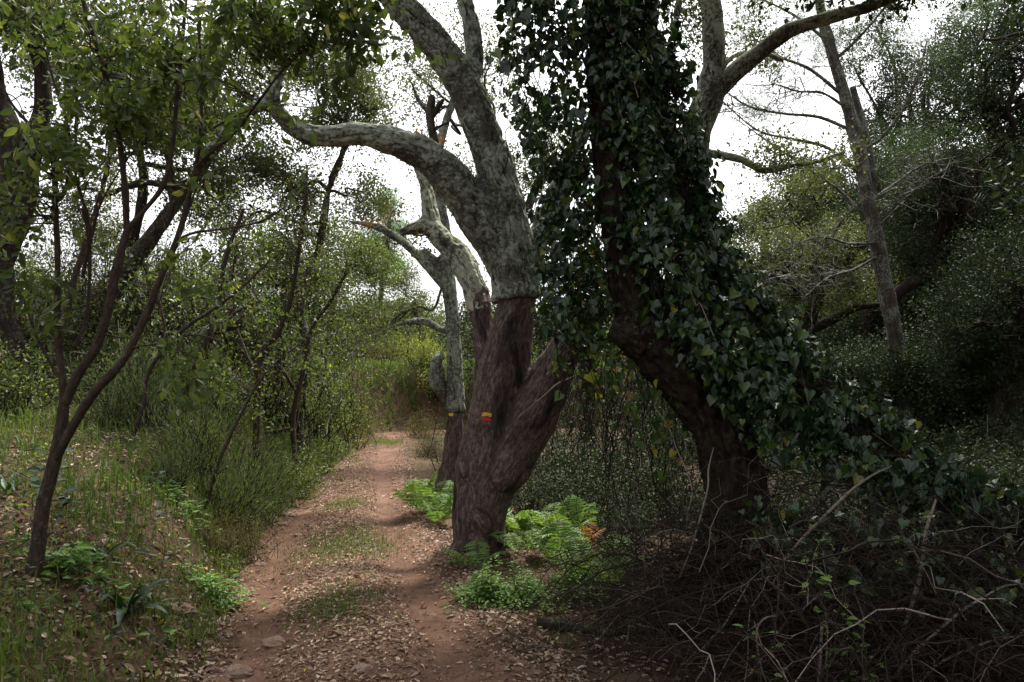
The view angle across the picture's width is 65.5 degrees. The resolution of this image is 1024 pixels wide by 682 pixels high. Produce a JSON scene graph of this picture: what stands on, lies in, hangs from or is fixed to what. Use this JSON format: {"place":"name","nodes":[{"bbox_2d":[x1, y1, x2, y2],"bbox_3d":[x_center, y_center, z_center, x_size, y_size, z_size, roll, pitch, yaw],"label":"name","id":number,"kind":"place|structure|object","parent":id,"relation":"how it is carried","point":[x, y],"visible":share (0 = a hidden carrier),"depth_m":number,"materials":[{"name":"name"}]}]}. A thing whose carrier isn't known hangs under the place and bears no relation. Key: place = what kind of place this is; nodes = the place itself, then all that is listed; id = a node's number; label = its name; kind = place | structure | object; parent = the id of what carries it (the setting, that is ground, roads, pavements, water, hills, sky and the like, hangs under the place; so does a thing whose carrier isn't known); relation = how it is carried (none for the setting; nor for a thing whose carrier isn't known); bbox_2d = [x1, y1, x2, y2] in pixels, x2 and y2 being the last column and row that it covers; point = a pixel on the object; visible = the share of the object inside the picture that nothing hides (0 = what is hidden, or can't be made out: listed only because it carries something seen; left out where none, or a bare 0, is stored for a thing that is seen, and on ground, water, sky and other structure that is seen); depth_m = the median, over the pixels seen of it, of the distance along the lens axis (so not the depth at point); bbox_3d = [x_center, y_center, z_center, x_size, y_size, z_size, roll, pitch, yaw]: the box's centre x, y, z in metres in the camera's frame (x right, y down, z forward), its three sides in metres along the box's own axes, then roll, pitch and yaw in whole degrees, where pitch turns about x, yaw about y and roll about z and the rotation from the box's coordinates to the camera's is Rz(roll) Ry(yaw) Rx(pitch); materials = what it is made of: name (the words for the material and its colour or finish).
{"place":"outdoors","nodes":[
{"label":"outdoors","id":0,"kind":"place"},
{"bbox_2d":[201,426,651,681],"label":"path","id":1,"kind":"structure","parent":0,"point":[444,652],"depth_m":6.32,"materials":[{"name":"soil"}]},
{"bbox_2d":[0,262,1023,681],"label":"ground","id":2,"kind":"structure","parent":0,"point":[422,462],"depth_m":5.85,"materials":[{"name":"soil"}]},
{"bbox_2d":[0,332,85,419],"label":"leafy bush","id":3,"kind":"object","parent":2,"relation":"on","point":[10,386],"visible":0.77,"depth_m":8.97,"materials":[{"name":"green plant"}]},
{"bbox_2d":[25,447,80,536],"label":"seedling","id":4,"kind":"object","parent":2,"relation":"on","point":[35,483],"visible":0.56,"depth_m":5.40,"materials":[{"name":"green plant"}]},
{"bbox_2d":[0,116,148,405],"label":"sapling tree","id":5,"kind":"object","parent":2,"relation":"on","point":[76,270],"visible":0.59,"depth_m":10.05,"materials":[{"name":"green plant"}]},
{"bbox_2d":[0,0,176,398],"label":"oak tree","id":6,"kind":"object","parent":2,"relation":"on","point":[42,101],"visible":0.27,"depth_m":11.01,"materials":[{"name":"green plant"}]},
{"bbox_2d":[6,532,182,646],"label":"herb clump","id":7,"kind":"object","parent":2,"relation":"on","point":[92,558],"visible":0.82,"depth_m":4.83,"materials":[{"name":"green plant"}]},
{"bbox_2d":[17,326,181,401],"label":"leafy bush","id":8,"kind":"object","parent":2,"relation":"on","point":[77,361],"visible":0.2,"depth_m":10.79,"materials":[{"name":"green plant"}]},
{"bbox_2d":[0,191,201,381],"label":"thicket shrub","id":9,"kind":"object","parent":2,"relation":"on","point":[25,337],"visible":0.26,"depth_m":12.43,"materials":[{"name":"green plant"}]},
{"bbox_2d":[0,196,204,371],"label":"thicket shrub","id":10,"kind":"object","parent":2,"relation":"on","point":[93,264],"visible":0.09,"depth_m":13.21,"materials":[{"name":"green plant"}]},
{"bbox_2d":[52,356,166,430],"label":"broom shrub","id":11,"kind":"object","parent":2,"relation":"on","point":[116,407],"visible":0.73,"depth_m":8.69,"materials":[{"name":"green plant"}]},
{"bbox_2d":[100,579,176,626],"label":"strap leaved plant","id":12,"kind":"object","parent":2,"relation":"on","point":[132,601],"visible":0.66,"depth_m":4.84,"materials":[{"name":"green plant"}]},
{"bbox_2d":[0,202,284,386],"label":"thicket shrub","id":13,"kind":"object","parent":2,"relation":"on","point":[140,295],"visible":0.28,"depth_m":12.19,"materials":[{"name":"green plant"}]},
{"bbox_2d":[45,317,247,428],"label":"broom shrub","id":14,"kind":"object","parent":2,"relation":"on","point":[133,379],"visible":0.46,"depth_m":9.13,"materials":[{"name":"green plant"}]},
{"bbox_2d":[0,194,294,406],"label":"thicket shrub","id":15,"kind":"object","parent":2,"relation":"on","point":[88,334],"visible":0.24,"depth_m":11.41,"materials":[{"name":"green plant"}]},
{"bbox_2d":[37,197,259,368],"bbox_3d":[-7.723,-0.892,16.789,4.079,4.028,5.487,4,-5,-48],"label":"thicket shrub","id":16,"kind":"object","parent":2,"relation":"on","point":[150,262],"visible":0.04,"depth_m":16.62,"materials":[{"name":"green plant"}]},
{"bbox_2d":[0,360,314,678],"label":"dry twigs","id":17,"kind":"object","parent":2,"relation":"on","point":[123,512],"visible":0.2,"depth_m":6.41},
{"bbox_2d":[1,0,325,361],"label":"oak tree","id":18,"kind":"object","parent":2,"relation":"on","point":[140,202],"visible":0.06,"depth_m":15.50,"materials":[{"name":"green plant"}]},
{"bbox_2d":[23,1,315,370],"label":"oak tree","id":19,"kind":"object","parent":2,"relation":"on","point":[169,210],"visible":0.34,"depth_m":13.16,"materials":[{"name":"green plant"}]},
{"bbox_2d":[120,418,219,493],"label":"broom shrub","id":20,"kind":"object","parent":2,"relation":"on","point":[177,478],"visible":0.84,"depth_m":7.49,"materials":[{"name":"green plant"}]},
{"bbox_2d":[48,201,292,368],"bbox_3d":[-9.159,-1.233,21.975,6.656,5.483,4.026,0,-4,0],"label":"oak tree","id":21,"kind":"object","parent":2,"relation":"on","point":[109,218],"visible":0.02,"depth_m":22.02,"materials":[{"name":"green plant"}]},
{"bbox_2d":[95,173,287,436],"bbox_3d":[-3.832,-0.333,9.615,2.269,3.333,1.625,0,-4,0],"label":"sapling tree","id":22,"kind":"object","parent":2,"relation":"on","point":[241,210],"visible":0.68,"depth_m":9.59,"materials":[{"name":"green plant"}]},
{"bbox_2d":[117,360,281,474],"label":"broom shrub","id":23,"kind":"object","parent":2,"relation":"on","point":[214,423],"visible":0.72,"depth_m":8.46,"materials":[{"name":"green plant"}]},
{"bbox_2d":[70,205,334,377],"bbox_3d":[-5.416,-0.587,14.293,4.320,3.221,3.551,-11,5,-33],"label":"thicket shrub","id":24,"kind":"object","parent":2,"relation":"on","point":[202,240],"visible":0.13,"depth_m":13.88,"materials":[{"name":"green plant"}]},
{"bbox_2d":[143,345,283,434],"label":"leafy bush","id":25,"kind":"object","parent":2,"relation":"on","point":[216,388],"visible":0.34,"depth_m":11.37,"materials":[{"name":"green plant"}]},
{"bbox_2d":[101,219,333,410],"bbox_3d":[-4.876,-0.305,12.590,4.341,3.193,4.085,-6,1,-6],"label":"thicket shrub","id":26,"kind":"object","parent":2,"relation":"on","point":[234,354],"visible":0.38,"depth_m":12.76,"materials":[{"name":"green plant"}]},
{"bbox_2d":[176,544,271,610],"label":"herb clump","id":27,"kind":"object","parent":2,"relation":"on","point":[221,585],"visible":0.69,"depth_m":6.28,"materials":[{"name":"green plant"}]},
{"bbox_2d":[181,500,273,558],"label":"heath shrub","id":28,"kind":"object","parent":2,"relation":"on","point":[216,543],"visible":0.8,"depth_m":7.28,"materials":[{"name":"green plant"}]},
{"bbox_2d":[157,421,300,535],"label":"broom shrub","id":29,"kind":"object","parent":2,"relation":"on","point":[238,503],"visible":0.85,"depth_m":8.18,"materials":[{"name":"green plant"}]},
{"bbox_2d":[0,0,463,577],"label":"sapling tree","id":30,"kind":"object","parent":2,"relation":"on","point":[276,36],"visible":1,"depth_m":4.55,"materials":[{"name":"green plant"}]},
{"bbox_2d":[121,235,343,507],"bbox_3d":[-2.976,0.282,8.302,2.213,2.909,1.313,-1,-4,17],"label":"sapling tree","id":31,"kind":"object","parent":2,"relation":"on","point":[231,293],"visible":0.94,"depth_m":8.34,"materials":[{"name":"green plant"}]},
{"bbox_2d":[0,358,474,681],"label":"bank plants","id":32,"kind":"object","parent":2,"relation":"on","point":[7,561],"visible":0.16,"depth_m":5.17,"materials":[{"name":"green plant"}]},
{"bbox_2d":[209,420,325,512],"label":"broom shrub","id":33,"kind":"object","parent":2,"relation":"on","point":[263,468],"visible":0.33,"depth_m":9.49,"materials":[{"name":"green plant"}]},
{"bbox_2d":[171,198,367,394],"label":"oak tree","id":34,"kind":"object","parent":2,"relation":"on","point":[314,283],"visible":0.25,"depth_m":17.83,"materials":[{"name":"green plant"}]},
{"bbox_2d":[219,497,323,567],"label":"heath shrub","id":35,"kind":"object","parent":2,"relation":"on","point":[244,534],"visible":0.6,"depth_m":7.85,"materials":[{"name":"green plant"}]},
{"bbox_2d":[167,244,384,434],"bbox_3d":[-4.798,-0.006,15.175,4.457,3.484,4.736,6,-2,-14],"label":"thicket shrub","id":36,"kind":"object","parent":2,"relation":"on","point":[287,393],"visible":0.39,"depth_m":14.82,"materials":[{"name":"green plant"}]},
{"bbox_2d":[226,432,333,511],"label":"broom shrub","id":37,"kind":"object","parent":2,"relation":"on","point":[276,480],"visible":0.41,"depth_m":10.53,"materials":[{"name":"green plant"}]},
{"bbox_2d":[155,4,409,459],"bbox_3d":[-4.527,-2.316,16.500,5.170,10.133,3.393,-1,-4,17],"label":"oak tree","id":38,"kind":"object","parent":2,"relation":"on","point":[360,109],"visible":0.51,"depth_m":16.08,"materials":[{"name":"green plant"}]},
{"bbox_2d":[190,238,381,381],"bbox_3d":[-6.272,-0.864,21.199,5.736,4.334,5.277,-1,-4,17],"label":"thicket shrub","id":39,"kind":"object","parent":2,"relation":"on","point":[288,370],"visible":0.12,"depth_m":21.50,"materials":[{"name":"green plant"}]},
{"bbox_2d":[210,151,371,466],"bbox_3d":[-3.152,-0.533,11.424,2.364,5.026,1.423,1,-4,-16],"label":"sapling tree","id":40,"kind":"object","parent":2,"relation":"on","point":[298,242],"visible":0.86,"depth_m":11.51,"materials":[{"name":"green plant"}]},
{"bbox_2d":[260,440,341,509],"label":"leafy bush","id":41,"kind":"object","parent":2,"relation":"on","point":[307,480],"visible":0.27,"depth_m":12.09,"materials":[{"name":"green plant"}]},
{"bbox_2d":[234,242,376,498],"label":"sapling tree","id":42,"kind":"object","parent":2,"relation":"on","point":[292,429],"visible":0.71,"depth_m":12.97,"materials":[{"name":"green plant"}]},
{"bbox_2d":[234,292,431,461],"bbox_3d":[-4.718,0.800,18.317,4.554,3.908,4.730,2,-4,-30],"label":"thicket shrub","id":43,"kind":"object","parent":2,"relation":"on","point":[317,431],"visible":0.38,"depth_m":17.99,"materials":[{"name":"green plant"}]},
{"bbox_2d":[279,216,409,374],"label":"oak tree","id":44,"kind":"object","parent":2,"relation":"on","point":[370,273],"visible":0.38,"depth_m":27.98,"materials":[{"name":"green plant"}]},
{"bbox_2d":[294,261,418,376],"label":"thicket shrub","id":45,"kind":"object","parent":2,"relation":"on","point":[349,331],"visible":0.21,"depth_m":34.16,"materials":[{"name":"green plant"}]},
{"bbox_2d":[298,331,418,453],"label":"thicket shrub","id":46,"kind":"object","parent":2,"relation":"on","point":[355,424],"visible":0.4,"depth_m":22.89,"materials":[{"name":"green plant"}]},
{"bbox_2d":[354,182,413,353],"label":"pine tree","id":47,"kind":"object","parent":2,"relation":"on","point":[386,242],"visible":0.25,"depth_m":40.03,"materials":[{"name":"green plant"}]},
{"bbox_2d":[357,254,445,350],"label":"oak tree","id":48,"kind":"object","parent":2,"relation":"on","point":[406,286],"visible":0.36,"depth_m":43.97,"materials":[{"name":"green plant"}]},
{"bbox_2d":[191,0,613,561],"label":"cork oak","id":49,"kind":"object","parent":2,"relation":"on","point":[502,447],"visible":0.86,"depth_m":8.53,"materials":[{"name":"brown plant"}]},
{"bbox_2d":[389,327,447,371],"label":"yellow bush","id":50,"kind":"object","parent":2,"relation":"on","point":[422,356],"visible":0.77,"depth_m":36.71,"materials":[{"name":"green plant"}]},
{"bbox_2d":[392,480,453,516],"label":"fern","id":51,"kind":"object","parent":2,"relation":"on","point":[413,488],"visible":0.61,"depth_m":10.78,"materials":[{"name":"green plant"}]},
{"bbox_2d":[419,492,452,524],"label":"fern","id":52,"kind":"object","parent":2,"relation":"on","point":[446,501],"visible":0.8,"depth_m":10.39,"materials":[{"name":"green plant"}]},
{"bbox_2d":[318,3,566,500],"bbox_3d":[-0.743,-1.405,12.829,3.104,7.675,4.405,-3,-5,38],"label":"cork oak","id":53,"kind":"object","parent":2,"relation":"on","point":[449,391],"visible":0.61,"depth_m":12.03,"materials":[{"name":"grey plant"}]},
{"bbox_2d":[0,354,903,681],"bbox_3d":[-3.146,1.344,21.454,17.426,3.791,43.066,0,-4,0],"label":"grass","id":54,"kind":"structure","parent":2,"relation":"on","point":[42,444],"depth_m":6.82,"materials":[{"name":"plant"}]},
{"bbox_2d":[370,1,573,281],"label":"oak tree","id":55,"kind":"object","parent":2,"relation":"on","point":[529,204],"visible":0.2,"depth_m":21.12,"materials":[{"name":"green plant"}]},
{"bbox_2d":[441,540,505,564],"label":"fern","id":56,"kind":"object","parent":2,"relation":"on","point":[470,553],"visible":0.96,"depth_m":7.93,"materials":[{"name":"green plant"}]},
{"bbox_2d":[442,555,532,613],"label":"herb clump","id":57,"kind":"object","parent":2,"relation":"on","point":[486,588],"visible":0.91,"depth_m":6.41,"materials":[{"name":"green plant"}]},
{"bbox_2d":[0,377,1020,681],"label":"leaf litter","id":58,"kind":"object","parent":2,"relation":"on","point":[506,613],"visible":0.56,"depth_m":5.79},
{"bbox_2d":[489,526,556,555],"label":"fern","id":59,"kind":"object","parent":2,"relation":"on","point":[506,540],"visible":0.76,"depth_m":8.45,"materials":[{"name":"green plant"}]},
{"bbox_2d":[472,559,576,613],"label":"herb clump","id":60,"kind":"object","parent":2,"relation":"on","point":[526,594],"visible":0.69,"depth_m":6.54,"materials":[{"name":"green plant"}]},
{"bbox_2d":[444,340,622,493],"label":"undergrowth shrub","id":61,"kind":"object","parent":2,"relation":"on","point":[570,436],"visible":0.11,"depth_m":14.79,"materials":[{"name":"green plant"}]},
{"bbox_2d":[509,465,561,518],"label":"undergrowth bush","id":62,"kind":"object","parent":2,"relation":"on","point":[529,497],"visible":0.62,"depth_m":11.23,"materials":[{"name":"green plant"}]},
{"bbox_2d":[515,519,584,562],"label":"fern","id":63,"kind":"object","parent":2,"relation":"on","point":[564,524],"visible":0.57,"depth_m":8.29,"materials":[{"name":"green plant"}]},
{"bbox_2d":[431,151,672,452],"bbox_3d":[1.246,-0.894,22.608,8.038,8.616,4.717,-2,-4,25],"label":"oak tree","id":64,"kind":"object","parent":2,"relation":"on","point":[536,329],"visible":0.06,"depth_m":22.11,"materials":[{"name":"green plant"}]},
{"bbox_2d":[514,495,599,537],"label":"fern","id":65,"kind":"object","parent":2,"relation":"on","point":[562,508],"visible":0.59,"depth_m":9.33,"materials":[{"name":"green plant"}]},
{"bbox_2d":[507,535,623,609],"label":"herb clump","id":66,"kind":"object","parent":2,"relation":"on","point":[572,579],"visible":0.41,"depth_m":6.74,"materials":[{"name":"green plant"}]},
{"bbox_2d":[540,537,609,574],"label":"fern","id":67,"kind":"object","parent":2,"relation":"on","point":[580,543],"visible":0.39,"depth_m":7.61,"materials":[{"name":"green plant"}]},
{"bbox_2d":[519,428,631,503],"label":"undergrowth bush","id":68,"kind":"object","parent":2,"relation":"on","point":[551,460],"visible":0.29,"depth_m":12.26,"materials":[{"name":"green plant"}]},
{"bbox_2d":[537,616,621,637],"bbox_3d":[0.483,2.080,5.768,0.638,0.114,0.089,-1,-4,19],"label":"fallen log","id":69,"kind":"object","parent":2,"relation":"on","point":[544,623],"visible":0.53,"depth_m":5.78,"materials":[{"name":"brown wood"}]},
{"bbox_2d":[533,452,631,526],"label":"undergrowth bush","id":70,"kind":"object","parent":2,"relation":"on","point":[575,491],"visible":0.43,"depth_m":10.33,"materials":[{"name":"green plant"}]},
{"bbox_2d":[181,254,1023,612],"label":"ground cover","id":71,"kind":"object","parent":2,"relation":"on","point":[797,470],"visible":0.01,"depth_m":13.14,"materials":[{"name":"green plant"}]},
{"bbox_2d":[528,418,681,516],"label":"undergrowth bush","id":72,"kind":"object","parent":2,"relation":"on","point":[596,479],"visible":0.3,"depth_m":11.23,"materials":[{"name":"green plant"}]},
{"bbox_2d":[531,320,689,479],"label":"undergrowth shrub","id":73,"kind":"object","parent":2,"relation":"on","point":[599,423],"visible":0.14,"depth_m":16.87,"materials":[{"name":"green plant"}]},
{"bbox_2d":[575,482,681,547],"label":"undergrowth bush","id":74,"kind":"object","parent":2,"relation":"on","point":[621,519],"visible":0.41,"depth_m":9.37,"materials":[{"name":"green plant"}]},
{"bbox_2d":[573,443,703,526],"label":"undergrowth bush","id":75,"kind":"object","parent":2,"relation":"on","point":[642,489],"visible":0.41,"depth_m":10.74,"materials":[{"name":"green plant"}]},
{"bbox_2d":[557,351,806,501],"bbox_3d":[2.720,1.315,12.762,4.564,3.061,3.966,0,-4,-4],"label":"undergrowth shrub","id":76,"kind":"object","parent":2,"relation":"on","point":[678,443],"visible":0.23,"depth_m":12.64,"materials":[{"name":"green plant"}]},
{"bbox_2d":[427,412,1023,681],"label":"dry brambles","id":77,"kind":"object","parent":2,"relation":"on","point":[805,664],"visible":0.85,"depth_m":4.86,"materials":[{"name":"plant"}]},
{"bbox_2d":[709,495,1023,657],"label":"climbing vine","id":78,"kind":"object","parent":77,"relation":"on","point":[904,508],"visible":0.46,"depth_m":5.07,"materials":[{"name":"green plant"}]},
{"bbox_2d":[585,0,937,590],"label":"leaning oak","id":79,"kind":"object","parent":2,"relation":"on","point":[631,337],"visible":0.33,"depth_m":6.52,"materials":[{"name":"brown plant"}]},
{"bbox_2d":[485,0,620,404],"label":"climbing vine","id":80,"kind":"object","parent":79,"relation":"attached to","point":[561,212],"visible":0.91,"depth_m":6.67,"materials":[{"name":"green plant"}]},
{"bbox_2d":[541,294,702,585],"bbox_3d":[1.056,0.786,6.822,1.607,2.391,1.210,0,-4,0],"label":"climbing vine","id":81,"kind":"object","parent":79,"relation":"attached to","point":[592,387],"visible":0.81,"depth_m":6.73,"materials":[{"name":"green plant"}]},
{"bbox_2d":[575,0,680,329],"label":"climbing vine","id":82,"kind":"object","parent":79,"relation":"attached to","point":[628,216],"visible":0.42,"depth_m":6.55,"materials":[{"name":"green plant"}]},
{"bbox_2d":[580,0,822,471],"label":"climbing vine","id":83,"kind":"object","parent":79,"relation":"attached to","point":[756,389],"visible":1,"depth_m":6.23,"materials":[{"name":"green plant"}]},
{"bbox_2d":[575,0,1023,567],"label":"climbing vine","id":84,"kind":"object","parent":79,"relation":"attached to","point":[751,304],"visible":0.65,"depth_m":6.28,"materials":[{"name":"green plant"}]},
{"bbox_2d":[657,0,896,426],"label":"cork oak","id":85,"kind":"object","parent":2,"relation":"on","point":[721,83],"visible":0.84,"depth_m":11.19,"materials":[{"name":"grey plant"}]},
{"bbox_2d":[718,163,852,294],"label":"oak tree","id":86,"kind":"object","parent":2,"relation":"on","point":[794,197],"visible":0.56,"depth_m":29.41,"materials":[{"name":"green plant"}]},
{"bbox_2d":[752,142,857,245],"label":"oak tree","id":87,"kind":"object","parent":2,"relation":"on","point":[831,198],"visible":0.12,"depth_m":53.57,"materials":[{"name":"green plant"}]},
{"bbox_2d":[726,203,906,399],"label":"oak tree","id":88,"kind":"object","parent":2,"relation":"on","point":[846,294],"visible":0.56,"depth_m":21.67,"materials":[{"name":"green plant"}]},
{"bbox_2d":[660,0,1023,437],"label":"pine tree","id":89,"kind":"object","parent":2,"relation":"on","point":[848,102],"visible":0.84,"depth_m":16.25,"materials":[{"name":"green plant"}]},
{"bbox_2d":[786,123,949,361],"bbox_3d":[11.610,-2.567,26.153,6.393,8.796,5.121,0,-4,0],"label":"oak tree","id":90,"kind":"object","parent":2,"relation":"on","point":[834,333],"visible":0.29,"depth_m":25.82,"materials":[{"name":"green plant"}]},
{"bbox_2d":[787,327,997,430],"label":"oak tree","id":91,"kind":"object","parent":2,"relation":"on","point":[868,370],"visible":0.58,"depth_m":15.52,"materials":[{"name":"green plant"}]},
{"bbox_2d":[824,0,1022,208],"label":"oak tree","id":92,"kind":"object","parent":2,"relation":"on","point":[877,112],"visible":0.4,"depth_m":32.34,"materials":[{"name":"green plant"}]},
{"bbox_2d":[855,110,1023,364],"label":"oak tree","id":93,"kind":"object","parent":2,"relation":"on","point":[949,202],"visible":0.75,"depth_m":17.94,"materials":[{"name":"green plant"}]},
{"bbox_2d":[875,0,1023,272],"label":"oak tree","id":94,"kind":"object","parent":2,"relation":"on","point":[983,95],"visible":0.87,"depth_m":20.09,"materials":[{"name":"green plant"}]},
{"bbox_2d":[891,352,1023,441],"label":"undergrowth bush","id":95,"kind":"object","parent":2,"relation":"on","point":[957,411],"visible":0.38,"depth_m":14.69,"materials":[{"name":"green plant"}]},
{"bbox_2d":[893,198,1023,447],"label":"oak tree","id":96,"kind":"object","parent":2,"relation":"on","point":[1007,383],"visible":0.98,"depth_m":13.99,"materials":[{"name":"green plant"}]},
{"bbox_2d":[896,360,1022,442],"bbox_3d":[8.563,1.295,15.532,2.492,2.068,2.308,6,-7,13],"label":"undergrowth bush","id":97,"kind":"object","parent":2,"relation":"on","point":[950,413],"visible":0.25,"depth_m":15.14,"materials":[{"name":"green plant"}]},
{"bbox_2d":[901,136,1020,319],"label":"oak tree","id":98,"kind":"object","parent":2,"relation":"on","point":[953,260],"visible":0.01,"depth_m":21.94,"materials":[{"name":"green plant"}]},
{"bbox_2d":[915,0,1023,292],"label":"oak tree","id":99,"kind":"object","parent":2,"relation":"on","point":[1008,189],"visible":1,"depth_m":10.64,"materials":[{"name":"green plant"}]},
{"bbox_2d":[924,399,1023,469],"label":"undergrowth bush","id":100,"kind":"object","parent":2,"relation":"on","point":[994,427],"visible":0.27,"depth_m":12.92,"materials":[{"name":"green plant"}]},
{"bbox_2d":[0,0,1023,324],"label":"sky","id":101,"kind":"structure","parent":0,"point":[718,140],"materials":[{"name":"white"}]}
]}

